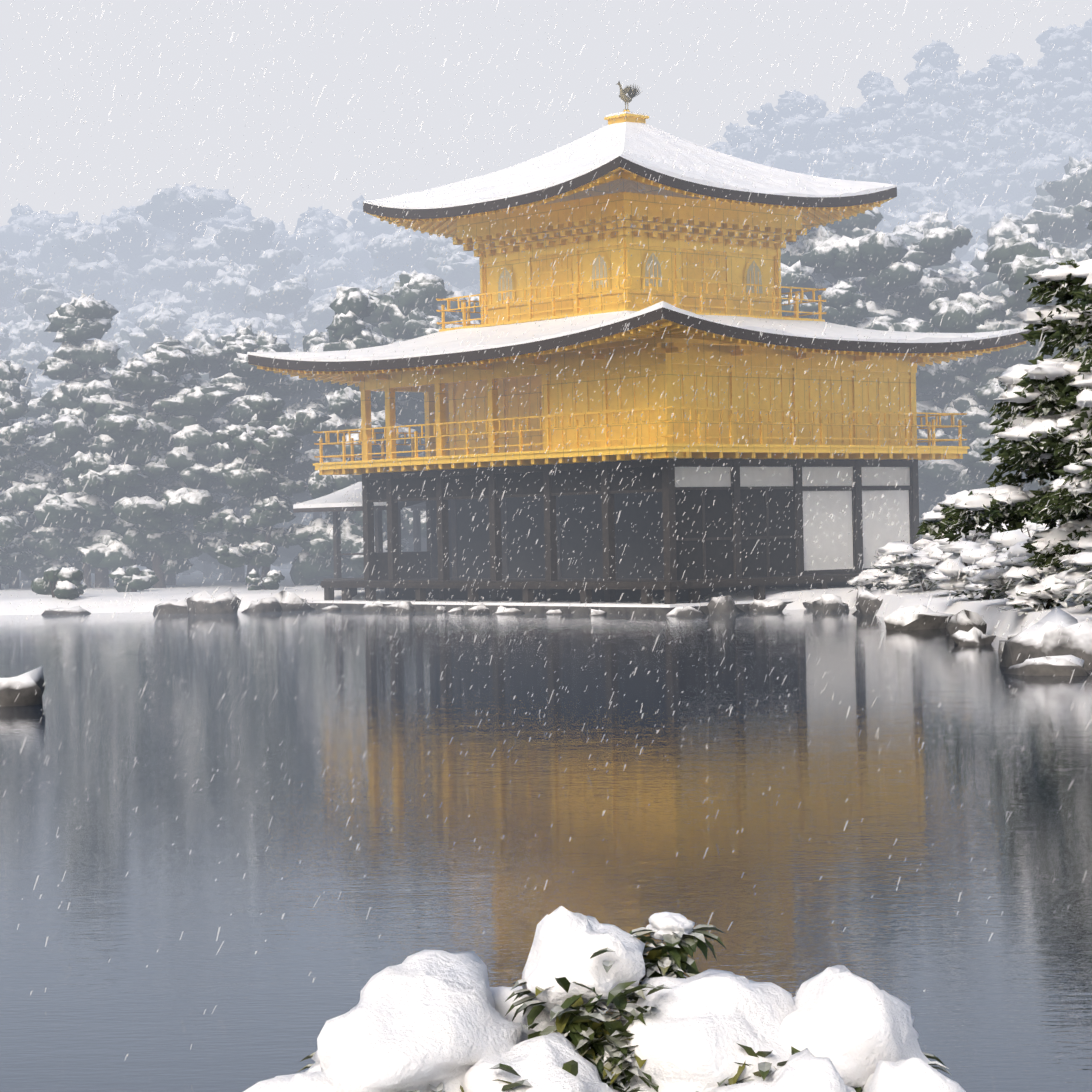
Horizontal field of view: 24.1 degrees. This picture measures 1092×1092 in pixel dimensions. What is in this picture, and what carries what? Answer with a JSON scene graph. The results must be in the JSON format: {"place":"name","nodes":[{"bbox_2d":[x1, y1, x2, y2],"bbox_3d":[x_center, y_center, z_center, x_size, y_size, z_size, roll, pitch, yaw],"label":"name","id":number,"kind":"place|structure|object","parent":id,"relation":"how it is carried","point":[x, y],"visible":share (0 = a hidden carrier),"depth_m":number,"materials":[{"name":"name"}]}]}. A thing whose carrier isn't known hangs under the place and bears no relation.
{"place":"outdoors","nodes":[
{"label":"outdoors","id":0,"kind":"place"},
{"bbox_2d":[99,205,175,236],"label":"snow","id":1,"kind":"structure","parent":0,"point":[120,212],"depth_m":182.30,"materials":[{"name":"white snow"}]},
{"bbox_2d":[0,609,1091,1091],"bbox_3d":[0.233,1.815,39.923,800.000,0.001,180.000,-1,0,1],"label":"pond water","id":2,"kind":"structure","parent":0,"point":[240,851],"depth_m":18.25,"materials":[{"name":"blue liquid"}]},
{"bbox_2d":[0,565,1091,638],"bbox_3d":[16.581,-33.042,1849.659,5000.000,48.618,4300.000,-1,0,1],"label":"snowy ground","id":3,"kind":"structure","parent":0,"point":[23,599],"depth_m":71.48,"materials":[{"name":"white snow"}]},
{"bbox_2d":[0,223,39,253],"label":"pine tree","id":4,"kind":"object","parent":3,"relation":"on","point":[15,238],"visible":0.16,"depth_m":159.23,"materials":[{"name":"grey plant"}]},
{"bbox_2d":[0,261,42,330],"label":"pine tree","id":5,"kind":"object","parent":3,"relation":"on","point":[15,280],"visible":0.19,"depth_m":126.02,"materials":[{"name":"grey plant"}]},
{"bbox_2d":[0,326,54,394],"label":"pine tree","id":6,"kind":"object","parent":3,"relation":"on","point":[38,351],"visible":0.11,"depth_m":109.60,"materials":[{"name":"grey plant"}]},
{"bbox_2d":[0,391,59,589],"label":"broad tree","id":7,"kind":"object","parent":3,"relation":"on","point":[23,496],"visible":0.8,"depth_m":80.68,"materials":[{"name":"grey plant"}]},
{"bbox_2d":[11,211,58,254],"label":"cedar tree","id":8,"kind":"object","parent":3,"relation":"on","point":[42,224],"visible":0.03,"depth_m":167.64,"materials":[{"name":"grey plant"}]},
{"bbox_2d":[0,359,72,587],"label":"cedar tree","id":9,"kind":"object","parent":3,"relation":"on","point":[30,565],"visible":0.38,"depth_m":81.65,"materials":[{"name":"green plant"}]},
{"bbox_2d":[20,385,54,580],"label":"pine tree","id":10,"kind":"object","parent":3,"relation":"on","point":[36,408],"visible":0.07,"depth_m":85.25,"materials":[{"name":"grey plant"}]},
{"bbox_2d":[8,203,80,252],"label":"pine tree","id":11,"kind":"object","parent":3,"relation":"on","point":[20,210],"depth_m":182.25,"materials":[{"name":"grey plant"}]},
{"bbox_2d":[16,279,79,388],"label":"cedar tree","id":12,"kind":"object","parent":3,"relation":"on","point":[41,299],"visible":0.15,"depth_m":114.89,"materials":[{"name":"grey plant"}]},
{"bbox_2d":[24,408,124,587],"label":"broad tree","id":13,"kind":"object","parent":3,"relation":"on","point":[68,426],"visible":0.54,"depth_m":80.78,"materials":[{"name":"grey plant"}]},
{"bbox_2d":[21,292,150,587],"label":"cedar tree","id":14,"kind":"object","parent":3,"relation":"on","point":[76,324],"visible":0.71,"depth_m":81.26,"materials":[{"name":"green plant"}]},
{"bbox_2d":[49,225,124,309],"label":"cedar tree","id":15,"kind":"object","parent":3,"relation":"on","point":[90,268],"visible":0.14,"depth_m":135.58,"materials":[{"name":"grey plant"}]},
{"bbox_2d":[28,220,155,281],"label":"broad tree","id":16,"kind":"object","parent":3,"relation":"on","point":[49,257],"visible":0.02,"depth_m":145.91,"materials":[{"name":"grey plant"}]},
{"bbox_2d":[58,328,145,382],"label":"broad tree","id":17,"kind":"object","parent":3,"relation":"on","point":[122,339],"visible":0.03,"depth_m":110.63,"materials":[{"name":"grey plant"}]},
{"bbox_2d":[103,215,164,300],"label":"pine tree","id":18,"kind":"object","parent":3,"relation":"on","point":[129,236],"visible":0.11,"depth_m":140.32,"materials":[{"name":"grey plant"}]},
{"bbox_2d":[108,215,174,242],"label":"cedar tree","id":19,"kind":"object","parent":3,"relation":"on","point":[163,235],"visible":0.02,"depth_m":151.89,"materials":[{"name":"grey plant"}]},
{"bbox_2d":[127,324,173,351],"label":"pine tree","id":20,"kind":"object","parent":3,"relation":"on","point":[147,338],"visible":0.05,"depth_m":103.60,"materials":[{"name":"grey plant"}]},
{"bbox_2d":[31,565,284,599],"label":"bank shrubs","id":21,"kind":"object","parent":3,"relation":"on","point":[65,583],"visible":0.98,"depth_m":76.03,"materials":[{"name":"white plant"}]},
{"bbox_2d":[74,346,243,587],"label":"pine tree","id":22,"kind":"object","parent":3,"relation":"on","point":[155,512],"visible":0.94,"depth_m":80.50,"materials":[{"name":"green plant"}]},
{"bbox_2d":[134,308,186,339],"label":"cedar tree","id":23,"kind":"object","parent":3,"relation":"on","point":[166,321],"visible":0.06,"depth_m":114.66,"materials":[{"name":"grey plant"}]},
{"bbox_2d":[127,289,207,333],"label":"pine tree","id":24,"kind":"object","parent":3,"relation":"on","point":[171,299],"visible":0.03,"depth_m":133.71,"materials":[{"name":"grey plant"}]},
{"bbox_2d":[125,335,226,584],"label":"cedar tree","id":25,"kind":"object","parent":3,"relation":"on","point":[170,569],"visible":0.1,"depth_m":82.26,"materials":[{"name":"grey plant"}]},
{"bbox_2d":[96,183,284,323],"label":"pine tree","id":26,"kind":"object","parent":3,"relation":"on","point":[180,211],"visible":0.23,"depth_m":138.00,"materials":[{"name":"grey plant"}]},
{"bbox_2d":[179,279,219,320],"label":"cedar tree","id":27,"kind":"object","parent":3,"relation":"on","point":[190,290],"visible":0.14,"depth_m":133.60,"materials":[{"name":"grey plant"}]},
{"bbox_2d":[184,328,220,531],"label":"cedar tree","id":28,"kind":"object","parent":3,"relation":"on","point":[196,338],"visible":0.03,"depth_m":95.86,"materials":[{"name":"grey plant"}]},
{"bbox_2d":[189,246,303,336],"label":"pine tree","id":29,"kind":"object","parent":3,"relation":"on","point":[227,296],"visible":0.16,"depth_m":128.55,"materials":[{"name":"grey plant"}]},
{"bbox_2d":[198,330,302,578],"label":"cedar tree","id":30,"kind":"object","parent":3,"relation":"on","point":[289,554],"visible":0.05,"depth_m":87.26,"materials":[{"name":"grey plant"}]},
{"bbox_2d":[176,324,329,582],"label":"pine tree","id":31,"kind":"object","parent":3,"relation":"on","point":[215,362],"visible":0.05,"depth_m":84.33,"materials":[{"name":"grey plant"}]},
{"bbox_2d":[180,333,329,584],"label":"pine tree","id":32,"kind":"object","parent":3,"relation":"on","point":[244,380],"visible":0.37,"depth_m":81.65,"materials":[{"name":"green plant"}]},
{"bbox_2d":[185,216,335,318],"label":"pine tree","id":33,"kind":"object","parent":3,"relation":"on","point":[247,244],"visible":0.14,"depth_m":133.03,"materials":[{"name":"grey plant"}]},
{"bbox_2d":[193,392,357,580],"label":"broad tree","id":34,"kind":"object","parent":3,"relation":"on","point":[270,439],"visible":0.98,"depth_m":78.88,"materials":[{"name":"green plant"}]},
{"bbox_2d":[230,274,334,350],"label":"pine tree","id":35,"kind":"object","parent":3,"relation":"on","point":[276,302],"visible":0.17,"depth_m":117.95,"materials":[{"name":"grey plant"}]},
{"bbox_2d":[223,323,374,518],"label":"pine tree","id":36,"kind":"object","parent":3,"relation":"on","point":[317,400],"visible":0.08,"depth_m":84.98,"materials":[{"name":"grey plant"}]},
{"bbox_2d":[290,206,347,274],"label":"cedar tree","id":37,"kind":"object","parent":3,"relation":"on","point":[327,218],"visible":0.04,"depth_m":165.94,"materials":[{"name":"grey plant"}]},
{"bbox_2d":[297,256,375,300],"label":"broad tree","id":38,"kind":"object","parent":3,"relation":"on","point":[333,271],"visible":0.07,"depth_m":143.70,"materials":[{"name":"grey plant"}]},
{"bbox_2d":[282,195,430,279],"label":"pine tree","id":39,"kind":"object","parent":3,"relation":"on","point":[311,238],"visible":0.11,"depth_m":155.88,"materials":[{"name":"grey plant"}]},
{"bbox_2d":[289,286,426,584],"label":"cedar tree","id":40,"kind":"object","parent":3,"relation":"on","point":[348,328],"visible":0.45,"depth_m":79.74,"materials":[{"name":"green plant"}]},
{"bbox_2d":[300,270,466,548],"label":"broad tree","id":41,"kind":"object","parent":3,"relation":"on","point":[401,300],"visible":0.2,"depth_m":82.71,"materials":[{"name":"grey plant"}]},
{"bbox_2d":[364,228,419,286],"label":"cedar tree","id":42,"kind":"object","parent":3,"relation":"on","point":[379,271],"visible":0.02,"depth_m":133.94,"materials":[{"name":"grey plant"}]},
{"bbox_2d":[305,307,479,550],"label":"pine tree","id":43,"kind":"object","parent":3,"relation":"on","point":[418,324],"visible":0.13,"depth_m":81.88,"materials":[{"name":"grey plant"}]},
{"bbox_2d":[372,244,479,315],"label":"pine tree","id":44,"kind":"object","parent":3,"relation":"on","point":[460,270],"visible":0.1,"depth_m":124.09,"materials":[{"name":"grey plant"}]},
{"bbox_2d":[371,230,486,286],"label":"pine tree","id":45,"kind":"object","parent":3,"relation":"on","point":[406,247],"visible":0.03,"depth_m":132.24,"materials":[{"name":"grey plant"}]},
{"bbox_2d":[423,234,479,298],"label":"pine tree","id":46,"kind":"object","parent":3,"relation":"on","point":[431,241],"visible":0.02,"depth_m":129.01,"materials":[{"name":"grey plant"}]},
{"bbox_2d":[0,585,1091,706],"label":"shore rocks","id":47,"kind":"object","parent":3,"relation":"on","point":[1056,641],"visible":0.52,"depth_m":49.03,"materials":[{"name":"stone"}]},
{"bbox_2d":[244,906,965,1091],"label":"front snowy shrub","id":48,"kind":"object","parent":3,"relation":"on","point":[432,1021],"visible":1,"depth_m":4.43,"materials":[{"name":"white snow"}]},
{"bbox_2d":[248,81,1031,615],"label":"pavilion","id":49,"kind":"structure","parent":3,"relation":"on","point":[638,389],"depth_m":65.89,"materials":[{"name":"gold metal"}]},
{"bbox_2d":[707,122,763,163],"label":"pine tree","id":50,"kind":"object","parent":3,"relation":"on","point":[734,134],"visible":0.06,"depth_m":293.16,"materials":[{"name":"grey plant"}]},
{"bbox_2d":[743,102,815,159],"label":"pine tree","id":51,"kind":"object","parent":3,"relation":"on","point":[765,118],"visible":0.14,"depth_m":274.76,"materials":[{"name":"grey plant"}]},
{"bbox_2d":[768,89,816,153],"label":"cedar tree","id":52,"kind":"object","parent":3,"relation":"on","point":[793,103],"visible":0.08,"depth_m":269.79,"materials":[{"name":"grey plant"}]},
{"bbox_2d":[771,114,820,173],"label":"cedar tree","id":53,"kind":"object","parent":3,"relation":"on","point":[796,141],"visible":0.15,"depth_m":233.28,"materials":[{"name":"grey plant"}]},
{"bbox_2d":[781,294,817,317],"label":"broad tree","id":54,"kind":"object","parent":3,"relation":"on","point":[809,307],"depth_m":79.10,"materials":[{"name":"grey plant"}]},
{"bbox_2d":[805,112,862,172],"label":"cedar tree","id":55,"kind":"object","parent":3,"relation":"on","point":[833,131],"visible":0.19,"depth_m":230.34,"materials":[{"name":"grey plant"}]},
{"bbox_2d":[762,225,908,322],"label":"pine tree","id":56,"kind":"object","parent":3,"relation":"on","point":[821,249],"visible":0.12,"depth_m":81.27,"materials":[{"name":"grey plant"}]},
{"bbox_2d":[821,280,872,326],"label":"cedar tree","id":57,"kind":"object","parent":3,"relation":"on","point":[844,304],"visible":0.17,"depth_m":79.83,"materials":[{"name":"grey plant"}]},
{"bbox_2d":[818,141,884,178],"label":"cedar tree","id":58,"kind":"object","parent":3,"relation":"on","point":[853,157],"visible":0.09,"depth_m":194.41,"materials":[{"name":"grey plant"}]},
{"bbox_2d":[814,207,922,538],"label":"pine tree","id":59,"kind":"object","parent":3,"relation":"on","point":[861,224],"visible":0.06,"depth_m":84.88,"materials":[{"name":"grey plant"}]},
{"bbox_2d":[856,123,891,148],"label":"cedar tree","id":60,"kind":"object","parent":3,"relation":"on","point":[876,133],"visible":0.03,"depth_m":231.52,"materials":[{"name":"grey plant"}]},
{"bbox_2d":[839,160,919,230],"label":"pine tree","id":61,"kind":"object","parent":3,"relation":"on","point":[870,173],"visible":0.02,"depth_m":147.03,"materials":[{"name":"grey plant"}]},
{"bbox_2d":[865,86,905,143],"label":"cedar tree","id":62,"kind":"object","parent":3,"relation":"on","point":[887,104],"visible":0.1,"depth_m":240.38,"materials":[{"name":"grey plant"}]},
{"bbox_2d":[833,224,981,445],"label":"pine tree","id":63,"kind":"object","parent":3,"relation":"on","point":[906,288],"visible":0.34,"depth_m":81.73,"materials":[{"name":"green plant"}]},
{"bbox_2d":[891,100,925,142],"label":"cedar tree","id":64,"kind":"object","parent":3,"relation":"on","point":[903,119],"visible":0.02,"depth_m":236.24,"materials":[{"name":"grey plant"}]},
{"bbox_2d":[884,225,936,275],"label":"cedar tree","id":65,"kind":"object","parent":3,"relation":"on","point":[908,234],"depth_m":94.62,"materials":[{"name":"white plant"}]},
{"bbox_2d":[875,135,958,186],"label":"pine tree","id":66,"kind":"object","parent":3,"relation":"on","point":[910,158],"visible":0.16,"depth_m":199.67,"materials":[{"name":"grey plant"}]},
{"bbox_2d":[906,76,935,103],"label":"cedar tree","id":67,"kind":"object","parent":3,"relation":"on","point":[914,93],"visible":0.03,"depth_m":242.81,"materials":[{"name":"grey plant"}]},
{"bbox_2d":[907,197,954,220],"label":"cedar tree","id":68,"kind":"object","parent":3,"relation":"on","point":[924,205],"visible":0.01,"depth_m":148.01,"materials":[{"name":"grey plant"}]},
{"bbox_2d":[906,211,961,271],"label":"cedar tree","id":69,"kind":"object","parent":3,"relation":"on","point":[932,220],"visible":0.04,"depth_m":96.17,"materials":[{"name":"white plant"}]},
{"bbox_2d":[918,40,960,83],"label":"cedar tree","id":70,"kind":"object","parent":3,"relation":"on","point":[941,55],"visible":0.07,"depth_m":269.06,"materials":[{"name":"grey plant"}]},
{"bbox_2d":[886,270,993,520],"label":"broad tree","id":71,"kind":"object","parent":3,"relation":"on","point":[935,477],"visible":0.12,"depth_m":82.14,"materials":[{"name":"grey plant"}]},
{"bbox_2d":[922,74,981,139],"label":"cedar tree","id":72,"kind":"object","parent":3,"relation":"on","point":[946,91],"visible":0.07,"depth_m":225.12,"materials":[{"name":"grey plant"}]},
{"bbox_2d":[923,136,995,198],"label":"pine tree","id":73,"kind":"object","parent":3,"relation":"on","point":[973,152],"visible":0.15,"depth_m":200.92,"materials":[{"name":"grey plant"}]},
{"bbox_2d":[909,177,1020,215],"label":"broad tree","id":74,"kind":"object","parent":3,"relation":"on","point":[952,189],"visible":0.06,"depth_m":173.26,"materials":[{"name":"grey plant"}]},
{"bbox_2d":[846,518,1091,615],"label":"bank shrubs","id":75,"kind":"object","parent":3,"relation":"on","point":[974,561],"visible":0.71,"depth_m":51.46,"materials":[{"name":"white plant"}]},
{"bbox_2d":[916,353,1026,484],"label":"pine tree","id":76,"kind":"object","parent":3,"relation":"on","point":[941,377],"visible":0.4,"depth_m":80.31,"materials":[{"name":"grey plant"}]},
{"bbox_2d":[953,205,997,264],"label":"cedar tree","id":77,"kind":"object","parent":3,"relation":"on","point":[977,223],"visible":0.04,"depth_m":134.52,"materials":[{"name":"grey plant"}]},
{"bbox_2d":[958,164,1012,216],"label":"cedar tree","id":78,"kind":"object","parent":3,"relation":"on","point":[985,183],"visible":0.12,"depth_m":170.14,"materials":[{"name":"grey plant"}]},
{"bbox_2d":[941,307,1032,494],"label":"broad tree","id":79,"kind":"object","parent":3,"relation":"on","point":[963,481],"visible":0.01,"depth_m":80.28,"materials":[{"name":"grey plant"}]},
{"bbox_2d":[959,53,1047,118],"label":"pine tree","id":80,"kind":"object","parent":3,"relation":"on","point":[997,70],"visible":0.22,"depth_m":269.99,"materials":[{"name":"grey plant"}]},
{"bbox_2d":[916,259,1091,573],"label":"pine tree","id":81,"kind":"object","parent":3,"relation":"on","point":[1044,432],"visible":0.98,"depth_m":44.23,"materials":[{"name":"green plant"}]},
{"bbox_2d":[925,232,1089,507],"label":"pine tree","id":82,"kind":"object","parent":3,"relation":"on","point":[1014,261],"visible":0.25,"depth_m":79.00,"materials":[{"name":"green plant"}]},
{"bbox_2d":[971,216,1043,296],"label":"cedar tree","id":83,"kind":"object","parent":3,"relation":"on","point":[989,284],"depth_m":87.55,"materials":[{"name":"white plant"}]},
{"bbox_2d":[982,114,1041,173],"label":"cedar tree","id":84,"kind":"object","parent":3,"relation":"on","point":[1010,142],"visible":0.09,"depth_m":187.28,"materials":[{"name":"grey plant"}]},
{"bbox_2d":[996,158,1033,219],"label":"cedar tree","id":85,"kind":"object","parent":3,"relation":"on","point":[1016,186],"depth_m":159.97,"materials":[{"name":"grey plant"}]},
{"bbox_2d":[992,69,1041,124],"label":"cedar tree","id":86,"kind":"object","parent":3,"relation":"on","point":[1009,84],"visible":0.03,"depth_m":249.11,"materials":[{"name":"grey plant"}]},
{"bbox_2d":[980,179,1059,244],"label":"pine tree","id":87,"kind":"object","parent":3,"relation":"on","point":[1044,199],"visible":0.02,"depth_m":106.91,"materials":[{"name":"grey plant"}]},
{"bbox_2d":[1006,95,1044,122],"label":"cedar tree","id":88,"kind":"object","parent":3,"relation":"on","point":[1029,107],"visible":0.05,"depth_m":226.38,"materials":[{"name":"grey plant"}]},
{"bbox_2d":[1012,78,1048,127],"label":"cedar tree","id":89,"kind":"object","parent":3,"relation":"on","point":[1037,90],"visible":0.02,"depth_m":235.55,"materials":[{"name":"grey plant"}]},
{"bbox_2d":[970,200,1091,272],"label":"pine tree","id":90,"kind":"object","parent":3,"relation":"on","point":[1067,226],"visible":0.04,"depth_m":91.28,"materials":[{"name":"grey plant"}]},
{"bbox_2d":[1025,127,1057,158],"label":"cedar tree","id":91,"kind":"object","parent":3,"relation":"on","point":[1041,136],"visible":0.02,"depth_m":195.38,"materials":[{"name":"grey plant"}]},
{"bbox_2d":[1020,153,1068,196],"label":"cedar tree","id":92,"kind":"object","parent":3,"relation":"on","point":[1048,167],"visible":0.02,"depth_m":153.59,"materials":[{"name":"grey plant"}]},
{"bbox_2d":[1038,105,1091,161],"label":"pine tree","id":93,"kind":"object","parent":3,"relation":"on","point":[1065,145],"visible":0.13,"depth_m":181.70,"materials":[{"name":"grey plant"}]},
{"bbox_2d":[1040,18,1091,84],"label":"pine tree","id":94,"kind":"object","parent":3,"relation":"on","point":[1086,33],"visible":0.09,"depth_m":275.22,"materials":[{"name":"grey plant"}]},
{"bbox_2d":[1042,29,1091,128],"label":"cedar tree","id":95,"kind":"object","parent":3,"relation":"on","point":[1063,51],"visible":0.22,"depth_m":255.41,"materials":[{"name":"grey plant"}]},
{"bbox_2d":[1045,156,1091,248],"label":"pine tree","id":96,"kind":"object","parent":3,"relation":"on","point":[1073,186],"visible":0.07,"depth_m":98.09,"materials":[{"name":"grey plant"}]},
{"bbox_2d":[1058,90,1091,137],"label":"cedar tree","id":97,"kind":"object","parent":3,"relation":"on","point":[1074,105],"visible":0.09,"depth_m":219.85,"materials":[{"name":"grey plant"}]},
{"bbox_2d":[0,0,1091,235],"label":"sky","id":98,"kind":"structure","parent":0,"point":[288,107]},
{"bbox_2d":[904,62,944,100],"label":"snow","id":99,"kind":"structure","parent":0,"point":[928,70],"depth_m":265.81,"materials":[{"name":"white snow"}]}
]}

